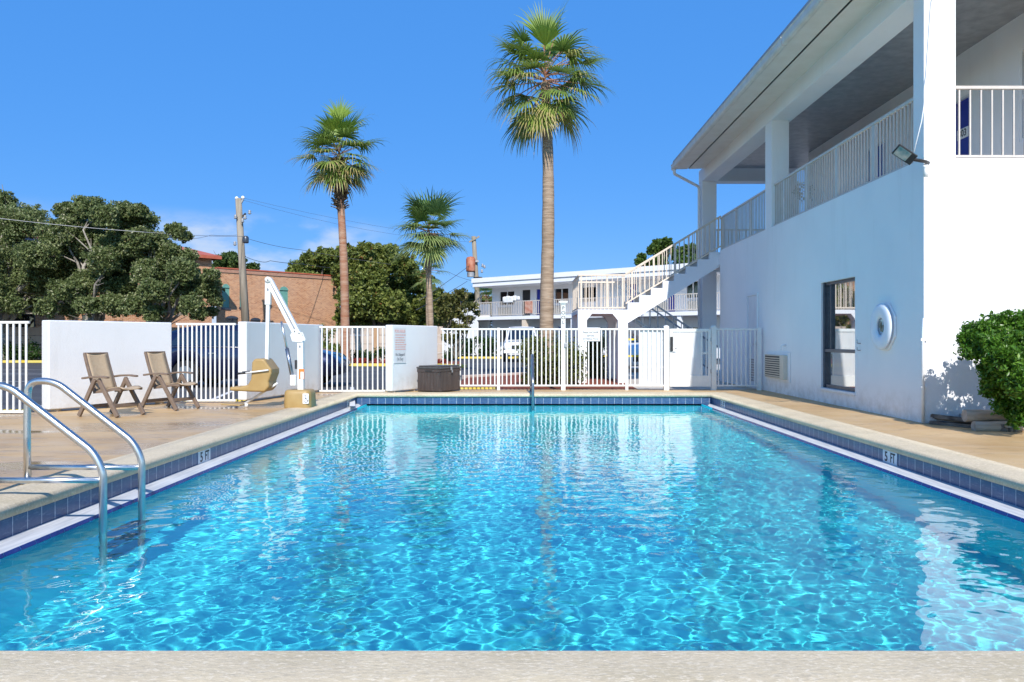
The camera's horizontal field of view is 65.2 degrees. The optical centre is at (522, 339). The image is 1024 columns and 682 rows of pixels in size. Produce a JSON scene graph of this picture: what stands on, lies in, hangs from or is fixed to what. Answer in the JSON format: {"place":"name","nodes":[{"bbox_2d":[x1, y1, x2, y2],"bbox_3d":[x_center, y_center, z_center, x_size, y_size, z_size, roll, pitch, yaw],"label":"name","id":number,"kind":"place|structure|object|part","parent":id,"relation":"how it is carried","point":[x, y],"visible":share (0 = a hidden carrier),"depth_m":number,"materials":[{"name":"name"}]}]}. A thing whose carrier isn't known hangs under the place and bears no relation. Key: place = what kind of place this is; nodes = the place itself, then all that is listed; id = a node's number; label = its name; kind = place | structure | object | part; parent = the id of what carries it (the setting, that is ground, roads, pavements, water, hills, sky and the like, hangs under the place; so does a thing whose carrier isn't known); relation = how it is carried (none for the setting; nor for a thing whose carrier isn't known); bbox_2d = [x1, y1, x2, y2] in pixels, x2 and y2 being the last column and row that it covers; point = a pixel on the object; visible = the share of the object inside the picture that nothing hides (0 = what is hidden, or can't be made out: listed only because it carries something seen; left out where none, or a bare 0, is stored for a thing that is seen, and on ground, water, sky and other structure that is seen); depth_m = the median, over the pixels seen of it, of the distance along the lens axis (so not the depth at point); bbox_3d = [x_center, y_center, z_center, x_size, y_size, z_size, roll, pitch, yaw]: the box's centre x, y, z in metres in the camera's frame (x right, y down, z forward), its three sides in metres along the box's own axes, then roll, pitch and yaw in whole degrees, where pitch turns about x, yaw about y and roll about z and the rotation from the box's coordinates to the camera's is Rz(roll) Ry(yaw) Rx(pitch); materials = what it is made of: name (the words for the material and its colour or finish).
{"place":"outdoors","nodes":[
{"label":"outdoors","id":0,"kind":"place"},
{"bbox_2d":[2,355,719,411],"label":"parking lot","id":1,"kind":"structure","parent":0,"point":[34,370],"depth_m":23.92,"materials":[{"name":"grey asphalt"}]},
{"bbox_2d":[2,360,41,362],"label":"kerb","id":2,"kind":"structure","parent":1,"relation":"on","point":[29,361],"depth_m":40.09,"materials":[{"name":"yellow paint"}]},
{"bbox_2d":[0,185,82,359],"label":"oak tree","id":3,"kind":"object","parent":1,"relation":"on","point":[29,278],"visible":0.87,"depth_m":40.20,"materials":[{"name":"green plant"}]},
{"bbox_2d":[5,327,184,359],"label":"block wall","id":4,"kind":"structure","parent":1,"relation":"on","point":[35,331],"depth_m":43.21,"materials":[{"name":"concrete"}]},
{"bbox_2d":[47,195,163,320],"bbox_3d":[-20.815,-3.038,39.880,6.745,8.408,5.236,0,0,0],"label":"oak tree","id":5,"kind":"object","parent":1,"relation":"on","point":[111,258],"visible":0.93,"depth_m":39.10,"materials":[{"name":"green plant"}]},
{"bbox_2d":[4,237,221,335],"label":"brick house","id":6,"kind":"structure","parent":1,"relation":"on","point":[205,259],"depth_m":48.15,"materials":[{"name":"red brick"}]},
{"bbox_2d":[11,314,34,335],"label":"window","id":7,"kind":"structure","parent":6,"relation":"in","point":[25,317],"depth_m":44.23,"materials":[{"name":"black glass"}]},
{"bbox_2d":[128,221,225,323],"bbox_3d":[-16.865,-2.199,38.842,4.047,6.797,5.667,0,0,-36],"label":"oak tree","id":8,"kind":"object","parent":1,"relation":"on","point":[185,286],"visible":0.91,"depth_m":37.69,"materials":[{"name":"green plant"}]},
{"bbox_2d":[16,381,354,405],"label":"lot markings","id":9,"kind":"object","parent":1,"relation":"on","point":[352,403],"visible":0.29,"depth_m":15.96,"materials":[{"name":"white paint"}]},
{"bbox_2d":[183,399,244,401],"bbox_3d":[-5.250,1.085,13.750,1.100,0.130,0.174,0,0,-4],"label":"wheel stop","id":10,"kind":"object","parent":1,"relation":"on","point":[211,401],"depth_m":13.68,"materials":[{"name":"yellow paint"}]},
{"bbox_2d":[233,196,250,321],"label":"utility pole","id":11,"kind":"object","parent":1,"relation":"on","point":[239,215],"visible":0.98,"depth_m":49.82,"materials":[{"name":"grey wood"}]},
{"bbox_2d":[0,218,242,236],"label":"power line","id":12,"kind":"object","parent":11,"relation":"attached to","point":[119,230],"visible":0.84,"depth_m":36.35,"materials":[{"name":"grey metal"}]},
{"bbox_2d":[247,257,329,267],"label":"power line","id":13,"kind":"object","parent":11,"relation":"attached to","point":[290,263],"visible":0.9,"depth_m":54.60,"materials":[{"name":"grey rubber"}]},
{"bbox_2d":[244,200,462,241],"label":"power line","id":14,"kind":"object","parent":11,"relation":"attached to","point":[330,222],"visible":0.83,"depth_m":53.72,"materials":[{"name":"grey"}]},
{"bbox_2d":[245,198,470,238],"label":"power line","id":15,"kind":"object","parent":11,"relation":"attached to","point":[336,218],"visible":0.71,"depth_m":53.88,"materials":[{"name":"grey"}]},
{"bbox_2d":[250,239,467,279],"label":"power line","id":16,"kind":"object","parent":11,"relation":"attached to","point":[339,256],"visible":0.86,"depth_m":55.20,"materials":[{"name":"grey rubber"}]},
{"bbox_2d":[172,324,350,387],"bbox_3d":[-6.650,0.373,20.000,4.460,1.554,2.140,0,0,0],"label":"parked car","id":17,"kind":"object","parent":1,"relation":"on","point":[175,353],"visible":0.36,"depth_m":19.15,"materials":[{"name":"blue paint"}]},
{"bbox_3d":[-8.090,-0.037,19.228,0.800,0.360,0.217,0,0,0],"label":"side window","id":18,"kind":"part","parent":17,"relation":"part of","materials":[{"name":"blue glass"}]},
{"bbox_3d":[-7.200,-0.043,19.229,0.880,0.384,0.229,0,0,0],"label":"side window","id":19,"kind":"part","parent":17,"relation":"part of","materials":[{"name":"blue glass"}]},
{"bbox_2d":[323,326,442,360],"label":"block wall","id":20,"kind":"structure","parent":1,"relation":"on","point":[439,345],"depth_m":42.20,"materials":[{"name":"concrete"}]},
{"bbox_2d":[351,363,466,367],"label":"kerb","id":21,"kind":"structure","parent":1,"relation":"on","point":[380,364],"depth_m":34.81,"materials":[{"name":"yellow paint"}]},
{"bbox_2d":[408,259,450,325],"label":"cabbage palm","id":22,"kind":"object","parent":1,"relation":"on","point":[435,280],"visible":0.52,"depth_m":55.89,"materials":[{"name":"green plant"}]},
{"bbox_2d":[434,288,480,364],"bbox_3d":[-2.463,-0.435,30.178,1.843,3.184,2.083,0,0,0],"label":"scrub tree","id":23,"kind":"object","parent":1,"relation":"on","point":[450,311],"visible":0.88,"depth_m":30.04,"materials":[{"name":"green plant"}]},
{"bbox_2d":[444,295,489,354],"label":"end staircase","id":24,"kind":"structure","parent":1,"relation":"on","point":[481,324],"depth_m":56.01,"materials":[{"name":"white paint"}]},
{"bbox_2d":[460,387,496,388],"bbox_3d":[-1.150,1.085,17.250,1.200,0.130,0.174,0,0,-6],"label":"wheel stop","id":25,"kind":"object","parent":1,"relation":"on","point":[478,387],"visible":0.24,"depth_m":17.22,"materials":[{"name":"yellow paint"}]},
{"bbox_2d":[457,335,501,356],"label":"leafy shrub","id":26,"kind":"object","parent":1,"relation":"on","point":[484,346],"visible":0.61,"depth_m":51.23,"materials":[{"name":"green plant"}]},
{"bbox_2d":[458,356,518,358],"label":"kerb","id":27,"kind":"structure","parent":1,"relation":"on","point":[517,357],"depth_m":49.14,"materials":[{"name":"yellow paint"}]},
{"bbox_2d":[503,327,536,361],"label":"pickup truck","id":28,"kind":"object","parent":1,"relation":"on","point":[513,340],"visible":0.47,"depth_m":43.00,"materials":[{"name":"white paint"}]},
{"bbox_2d":[462,371,587,379],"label":"kerb","id":29,"kind":"structure","parent":1,"relation":"on","point":[484,375],"depth_m":24.06,"materials":[{"name":"concrete"}]},
{"bbox_2d":[471,263,719,357],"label":"motel wing","id":30,"kind":"structure","parent":1,"relation":"on","point":[682,305],"depth_m":50.37,"materials":[{"name":"white paint"}]},
{"bbox_2d":[500,330,507,342],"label":"window","id":31,"kind":"structure","parent":30,"relation":"in","point":[504,331],"depth_m":55.54,"materials":[{"name":"black glass"}]},
{"bbox_2d":[500,291,513,305],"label":"window","id":32,"kind":"structure","parent":30,"relation":"in","point":[503,294],"depth_m":55.35,"materials":[{"name":"white paint"}]},
{"bbox_2d":[503,296,519,302],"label":"towel","id":33,"kind":"object","parent":30,"relation":"on","point":[507,299],"visible":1,"depth_m":52.95,"materials":[{"name":"white fabric"}]},
{"bbox_2d":[523,290,529,315],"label":"open doorway","id":34,"kind":"structure","parent":30,"relation":"in","point":[526,293],"depth_m":54.17,"materials":[{"name":"black plastic"}]},
{"bbox_2d":[525,301,532,312],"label":"towel","id":35,"kind":"object","parent":30,"relation":"hanging from","point":[528,306],"visible":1,"depth_m":51.87,"materials":[{"name":"pink fabric"}]},
{"bbox_2d":[537,290,539,314],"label":"door","id":36,"kind":"structure","parent":30,"relation":"in","point":[538,291],"depth_m":53.42,"materials":[{"name":"blue paint"}]},
{"bbox_2d":[555,288,567,303],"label":"window","id":37,"kind":"structure","parent":30,"relation":"in","point":[560,293],"depth_m":52.09,"materials":[{"name":"black glass"}]},
{"bbox_2d":[583,287,595,301],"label":"window","id":38,"kind":"structure","parent":30,"relation":"in","point":[588,288],"depth_m":50.63,"materials":[{"name":"glass"}]},
{"bbox_2d":[669,295,674,311],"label":"door","id":39,"kind":"structure","parent":30,"relation":"in","point":[671,310],"depth_m":46.71,"materials":[{"name":"blue paint"}]},
{"bbox_2d":[687,282,697,297],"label":"window","id":40,"kind":"structure","parent":30,"relation":"in","point":[693,288],"depth_m":45.80,"materials":[{"name":"grey glass"}]},
{"bbox_2d":[628,336,638,368],"bbox_3d":[4.550,0.422,29.015,1.756,1.455,4.370,0,0,10],"label":"parked car","id":41,"kind":"object","parent":1,"relation":"on","point":[632,352],"visible":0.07,"depth_m":27.16,"materials":[{"name":"blue paint"}]},
{"label":"grass strip","id":42,"kind":"structure","parent":1,"relation":"on","visible":0},
{"bbox_2d":[2,337,41,359],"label":"clipped hedge","id":43,"kind":"object","parent":42,"relation":"on","point":[34,353],"visible":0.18,"depth_m":41.09,"materials":[{"name":"green plant"}]},
{"bbox_2d":[0,0,807,335],"label":"sky","id":44,"kind":"structure","parent":0,"point":[181,109],"materials":[{"name":"blue"}]},
{"bbox_2d":[351,361,459,363],"bbox_3d":[-8.250,1.080,37.250,11.500,0.001,7.300,0,0,0],"label":"mulch bed","id":45,"kind":"object","parent":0,"point":[453,362],"visible":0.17,"depth_m":38.47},
{"bbox_2d":[319,323,351,351],"bbox_3d":[-9.073,0.183,38.017,2.094,2.008,1.626,0,0,0],"label":"leafy shrub","id":46,"kind":"object","parent":45,"relation":"on","point":[329,344],"visible":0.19,"depth_m":37.84,"materials":[{"name":"green plant"}]},
{"bbox_2d":[286,98,389,361],"bbox_3d":[-8.303,-4.950,36.017,4.808,12.207,4.505,0,0,0],"label":"fan palm","id":47,"kind":"object","parent":45,"relation":"on","point":[335,172],"visible":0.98,"depth_m":35.77,"materials":[{"name":"green plant"}]},
{"bbox_2d":[351,358,446,363],"bbox_3d":[-6.438,0.970,36.589,6.125,0.403,0.992,0,0,0],"label":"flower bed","id":48,"kind":"object","parent":45,"relation":"on","point":[375,361],"visible":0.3,"depth_m":36.50,"materials":[{"name":"brown plant"}]},
{"bbox_2d":[350,346,461,360],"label":"clipped hedge","id":49,"kind":"object","parent":45,"relation":"on","point":[380,354],"visible":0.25,"depth_m":40.25,"materials":[{"name":"green plant"}]},
{"bbox_2d":[390,186,473,325],"bbox_3d":[-4.716,-3.375,40.044,4.511,9.061,4.281,0,0,42],"label":"cabbage palm","id":50,"kind":"object","parent":45,"relation":"on","point":[433,247],"visible":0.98,"depth_m":39.47,"materials":[{"name":"green plant"}]},
{"bbox_2d":[0,405,1023,650],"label":"pool water","id":51,"kind":"structure","parent":0,"point":[534,527],"depth_m":4.74,"materials":[{"name":"blue liquid"}]},
{"bbox_2d":[0,389,1023,490],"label":"pool deck","id":52,"kind":"structure","parent":0,"point":[154,425],"depth_m":9.33,"materials":[{"name":"beige concrete"}]},
{"bbox_2d":[0,321,29,412],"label":"metal fence","id":53,"kind":"object","parent":52,"relation":"on","point":[13,323],"visible":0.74,"depth_m":11.19,"materials":[{"name":"white metal"}]},
{"bbox_2d":[42,320,171,411],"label":"enclosure wall","id":54,"kind":"structure","parent":52,"relation":"on","point":[66,344],"depth_m":11.99,"materials":[{"name":"white paint"}]},
{"bbox_2d":[77,352,145,417],"bbox_3d":[-5.582,0.601,10.919,0.670,0.863,0.570,0,0,19],"label":"sling chair","id":55,"kind":"object","parent":52,"relation":"on","point":[101,376],"visible":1,"depth_m":10.94,"materials":[{"name":"beige fabric"}]},
{"bbox_2d":[141,351,199,410],"bbox_3d":[-5.242,0.601,11.949,0.670,0.863,0.570,0,0,19],"label":"sling chair","id":56,"kind":"object","parent":52,"relation":"on","point":[159,373],"visible":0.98,"depth_m":11.96,"materials":[{"name":"beige fabric"}]},
{"bbox_2d":[176,323,235,400],"bbox_3d":[-5.210,0.365,13.180,0.980,1.290,0.040,0,0,0],"label":"metal fence","id":57,"kind":"object","parent":52,"relation":"on","point":[210,324],"visible":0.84,"depth_m":13.17,"materials":[{"name":"white metal"}]},
{"bbox_2d":[221,277,315,407],"bbox_3d":[-3.889,0.030,12.300,1.374,1.999,0.504,0,0,0],"label":"pool lift","id":58,"kind":"object","parent":52,"relation":"on","point":[265,373],"visible":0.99,"depth_m":12.24,"materials":[{"name":"beige plastic"}]},
{"bbox_2d":[238,322,322,401],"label":"enclosure wall","id":59,"kind":"structure","parent":52,"relation":"on","point":[251,342],"depth_m":14.24,"materials":[{"name":"white paint"}]},
{"bbox_2d":[319,326,384,391],"bbox_3d":[-3.350,0.371,15.780,1.300,1.293,0.040,0,0,0],"label":"metal fence","id":60,"kind":"object","parent":52,"relation":"on","point":[347,327],"visible":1,"depth_m":15.77,"materials":[{"name":"white metal"}]},
{"bbox_2d":[386,325,436,391],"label":"enclosure wall","id":61,"kind":"structure","parent":52,"relation":"on","point":[421,345],"depth_m":16.02,"materials":[{"name":"white paint"}]},
{"bbox_2d":[394,328,405,362],"bbox_3d":[-2.398,0.107,15.704,0.010,0.695,0.384,0,0,29],"label":"rules sign","id":62,"kind":"object","parent":61,"relation":"attached to","point":[399,345],"visible":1,"depth_m":15.70,"materials":[{"name":"white plastic"}]},
{"bbox_2d":[416,365,460,391],"bbox_3d":[-1.657,0.757,16.062,0.615,0.505,0.750,0,0,29],"label":"storage box","id":63,"kind":"object","parent":52,"relation":"on","point":[437,378],"visible":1,"depth_m":15.80,"materials":[{"name":"brown plastic"}]},
{"bbox_2d":[441,328,499,389],"bbox_3d":[-1.067,0.449,16.500,1.218,1.402,0.056,0,0,0],"label":"metal fence","id":64,"kind":"object","parent":52,"relation":"on","point":[498,352],"visible":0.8,"depth_m":16.49,"materials":[{"name":"white metal"}]},
{"bbox_2d":[0,392,1023,681],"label":"swimming pool","id":65,"kind":"structure","parent":52,"relation":"in","point":[32,514],"depth_m":2.64,"materials":[{"name":"stone"}]},
{"bbox_2d":[0,378,144,532],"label":"pool ladder","id":66,"kind":"object","parent":65,"relation":"attached to","point":[25,397],"visible":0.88,"depth_m":5.73,"materials":[{"name":"silver metal"}]},
{"bbox_2d":[528,354,533,406],"bbox_3d":[0.170,1.098,15.347,0.120,1.664,0.786,0,0,0],"label":"grab rail","id":67,"kind":"object","parent":65,"relation":"attached to","point":[532,373],"visible":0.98,"depth_m":15.18,"materials":[{"name":"metal"}]},
{"bbox_2d":[500,328,560,385],"bbox_3d":[0.175,0.357,16.500,1.261,1.195,0.040,0,0,0],"label":"metal fence","id":68,"kind":"object","parent":52,"relation":"on","point":[532,329],"visible":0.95,"depth_m":16.49,"materials":[{"name":"white metal"}]},
{"bbox_2d":[559,301,567,389],"bbox_3d":[0.845,0.163,16.500,0.170,1.935,0.170,0,0,0],"label":"sign post","id":69,"kind":"object","parent":52,"relation":"on","point":[563,343],"visible":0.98,"depth_m":16.45,"materials":[{"name":"white metal"}]},
{"bbox_2d":[565,328,627,389],"bbox_3d":[1.534,0.449,16.500,1.300,1.402,0.056,0,0,0],"label":"metal fence","id":70,"kind":"object","parent":52,"relation":"on","point":[626,354],"visible":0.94,"depth_m":16.49,"materials":[{"name":"white metal"}]},
{"bbox_2d":[581,328,599,340],"bbox_3d":[1.409,-0.115,16.469,0.389,0.280,0.010,0,0,0],"label":"shower sign","id":71,"kind":"object","parent":70,"relation":"attached to","point":[590,334],"visible":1,"depth_m":16.47,"materials":[{"name":"white paint"}]},
{"bbox_2d":[628,325,668,389],"bbox_3d":[2.608,0.423,16.500,0.839,1.454,0.116,0,0,0],"label":"metal fence","id":72,"kind":"object","parent":52,"relation":"on","point":[653,356],"visible":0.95,"depth_m":16.52,"materials":[{"name":"white metal"}]},
{"bbox_2d":[669,325,716,389],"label":"gate","id":73,"kind":"structure","parent":52,"relation":"on","point":[686,352],"depth_m":16.49,"materials":[{"name":"white metal"}]},
{"bbox_2d":[717,328,761,389],"bbox_3d":[4.463,0.448,16.500,0.927,1.405,0.081,0,0,0],"label":"metal fence","id":74,"kind":"object","parent":52,"relation":"on","point":[758,358],"visible":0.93,"depth_m":16.49,"materials":[{"name":"white metal"}]},
{"bbox_2d":[929,414,1017,431],"bbox_3d":[5.319,0.968,9.431,0.209,0.124,0.998,0,0,-29],"label":"edging timber","id":75,"kind":"object","parent":52,"relation":"on","point":[954,421],"visible":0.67,"depth_m":9.58,"materials":[{"name":"wood"}]},
{"bbox_2d":[961,409,1007,421],"bbox_3d":[6.157,0.874,9.184,2.094,0.144,0.148,0,0,4],"label":"landscape log","id":76,"kind":"object","parent":75,"relation":"on","point":[969,415],"visible":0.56,"depth_m":9.18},
{"bbox_2d":[953,308,1023,429],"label":"hedge bush","id":77,"kind":"object","parent":52,"relation":"on","point":[994,343],"visible":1,"depth_m":8.73,"materials":[{"name":"green plant"}]},
{"bbox_2d":[971,421,1023,430],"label":"landscape log","id":78,"kind":"object","parent":52,"relation":"on","point":[985,425],"visible":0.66,"depth_m":9.06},
{"bbox_2d":[460,373,636,388],"bbox_3d":[0.475,1.090,21.560,4.450,0.001,9.880,0,0,0],"label":"mulch bed","id":79,"kind":"object","parent":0,"point":[545,387],"visible":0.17,"depth_m":19.61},
{"bbox_2d":[482,0,614,381],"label":"fan palm","id":80,"kind":"object","parent":79,"relation":"on","point":[544,118],"visible":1,"depth_m":20.85,"materials":[{"name":"green plant"}]},
{"bbox_2d":[513,331,587,386],"bbox_3d":[0.692,0.471,19.111,1.801,1.388,1.545,0,0,0],"label":"bush","id":81,"kind":"object","parent":79,"relation":"on","point":[552,362],"visible":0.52,"depth_m":18.81,"materials":[{"name":"green plant"}]},
{"bbox_2d":[587,326,606,377],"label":"door","id":82,"kind":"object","parent":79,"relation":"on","point":[595,358],"visible":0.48,"depth_m":23.19,"materials":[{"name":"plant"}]},
{"bbox_2d":[606,364,755,388],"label":"walkway","id":83,"kind":"structure","parent":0,"point":[661,387],"depth_m":18.94,"materials":[{"name":"concrete"}]},
{"bbox_2d":[572,216,721,382],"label":"staircase","id":84,"kind":"structure","parent":83,"relation":"on","point":[701,266],"depth_m":20.34,"materials":[{"name":"white paint"}]},
{"bbox_2d":[671,0,1023,423],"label":"motel building","id":85,"kind":"structure","parent":83,"relation":"on","point":[825,98],"depth_m":12.20,"materials":[{"name":"white paint"}]},
{"bbox_2d":[748,295,755,387],"bbox_3d":[4.938,0.030,17.228,0.060,1.960,0.692,0,0,0],"label":"service door","id":86,"kind":"structure","parent":85,"relation":"in","point":[752,299],"depth_m":17.30,"materials":[{"name":"paint"}]},
{"bbox_2d":[819,277,855,395],"bbox_3d":[5.012,-0.062,12.625,0.144,1.784,1.396,0,0,0],"label":"window","id":87,"kind":"structure","parent":85,"relation":"in","point":[839,295],"depth_m":12.75,"materials":[{"name":"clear glass"}]},
{"bbox_2d":[869,143,884,180],"bbox_3d":[7.260,-3.035,16.304,0.030,1.810,0.820,0,0,0],"label":"door","id":88,"kind":"structure","parent":85,"relation":"in","point":[884,143],"depth_m":16.13,"materials":[{"name":"blue paint"}]},
{"bbox_2d":[870,303,895,349],"bbox_3d":[4.918,-0.185,10.938,0.100,0.640,0.640,0,0,0],"label":"life ring","id":89,"kind":"object","parent":85,"relation":"attached to","point":[883,326],"visible":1,"depth_m":10.82,"materials":[{"name":"white paint"}]},
{"bbox_2d":[892,144,929,176],"bbox_3d":[4.783,-2.172,9.695,0.603,0.363,0.221,0,0,-22],"label":"floodlight","id":90,"kind":"object","parent":85,"relation":"attached to","point":[905,154],"visible":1,"depth_m":9.62,"materials":[{"name":"black plastic"}]},
{"bbox_2d":[913,0,932,151],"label":"power cable","id":91,"kind":"object","parent":85,"relation":"attached to","point":[927,78],"visible":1,"depth_m":9.81,"materials":[{"name":"white paint"}]},
{"bbox_2d":[956,97,968,154],"bbox_3d":[7.254,-3.035,13.295,0.042,1.810,0.830,0,0,0],"label":"door","id":92,"kind":"structure","parent":85,"relation":"in","point":[964,105],"depth_m":13.14,"materials":[{"name":"blue paint"}]},
{"bbox_2d":[1020,51,1023,140],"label":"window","id":93,"kind":"structure","parent":85,"relation":"in","point":[1022,52],"depth_m":11.55,"materials":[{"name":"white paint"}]},
{"label":"ground","id":94,"kind":"structure","parent":0,"visible":0},
{"bbox_2d":[212,250,260,269],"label":"broadleaf tree","id":95,"kind":"object","parent":94,"relation":"on","point":[229,259],"visible":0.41,"depth_m":78.81,"materials":[{"name":"green plant"}]},
{"bbox_2d":[215,267,338,325],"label":"brick building","id":96,"kind":"structure","parent":94,"relation":"on","point":[308,298],"depth_m":58.44,"materials":[{"name":"orange brick"}]},
{"bbox_2d":[225,318,237,323],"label":"window","id":97,"kind":"structure","parent":96,"relation":"in","point":[227,320],"depth_m":55.50,"materials":[{"name":"grey glass"}]},
{"bbox_2d":[285,246,355,307],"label":"broadleaf tree","id":98,"kind":"object","parent":94,"relation":"on","point":[315,260],"visible":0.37,"depth_m":71.09,"materials":[{"name":"green plant"}]},
{"bbox_2d":[330,240,444,325],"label":"broadleaf tree","id":99,"kind":"object","parent":94,"relation":"on","point":[379,295],"visible":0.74,"depth_m":57.70,"materials":[{"name":"green plant"}]},
{"bbox_2d":[440,287,491,327],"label":"broadleaf tree","id":100,"kind":"object","parent":94,"relation":"on","point":[471,296],"visible":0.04,"depth_m":65.53,"materials":[{"name":"green plant"}]},
{"bbox_2d":[466,236,485,305],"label":"utility pole","id":101,"kind":"object","parent":94,"relation":"on","point":[472,266],"visible":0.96,"depth_m":61.75,"materials":[{"name":"brown wood"}]},
{"bbox_2d":[469,285,491,304],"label":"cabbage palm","id":102,"kind":"object","parent":94,"relation":"on","point":[485,293],"visible":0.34,"depth_m":61.45,"materials":[{"name":"green plant"}]},
{"bbox_2d":[634,236,673,265],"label":"tree","id":103,"kind":"object","parent":94,"relation":"on","point":[656,246],"visible":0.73,"depth_m":74.24,"materials":[{"name":"green plant"}]},
{"bbox_2d":[668,243,695,263],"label":"broadleaf tree","id":104,"kind":"object","parent":94,"relation":"on","point":[681,254],"visible":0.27,"depth_m":69.54,"materials":[{"name":"green plant"}]}
]}

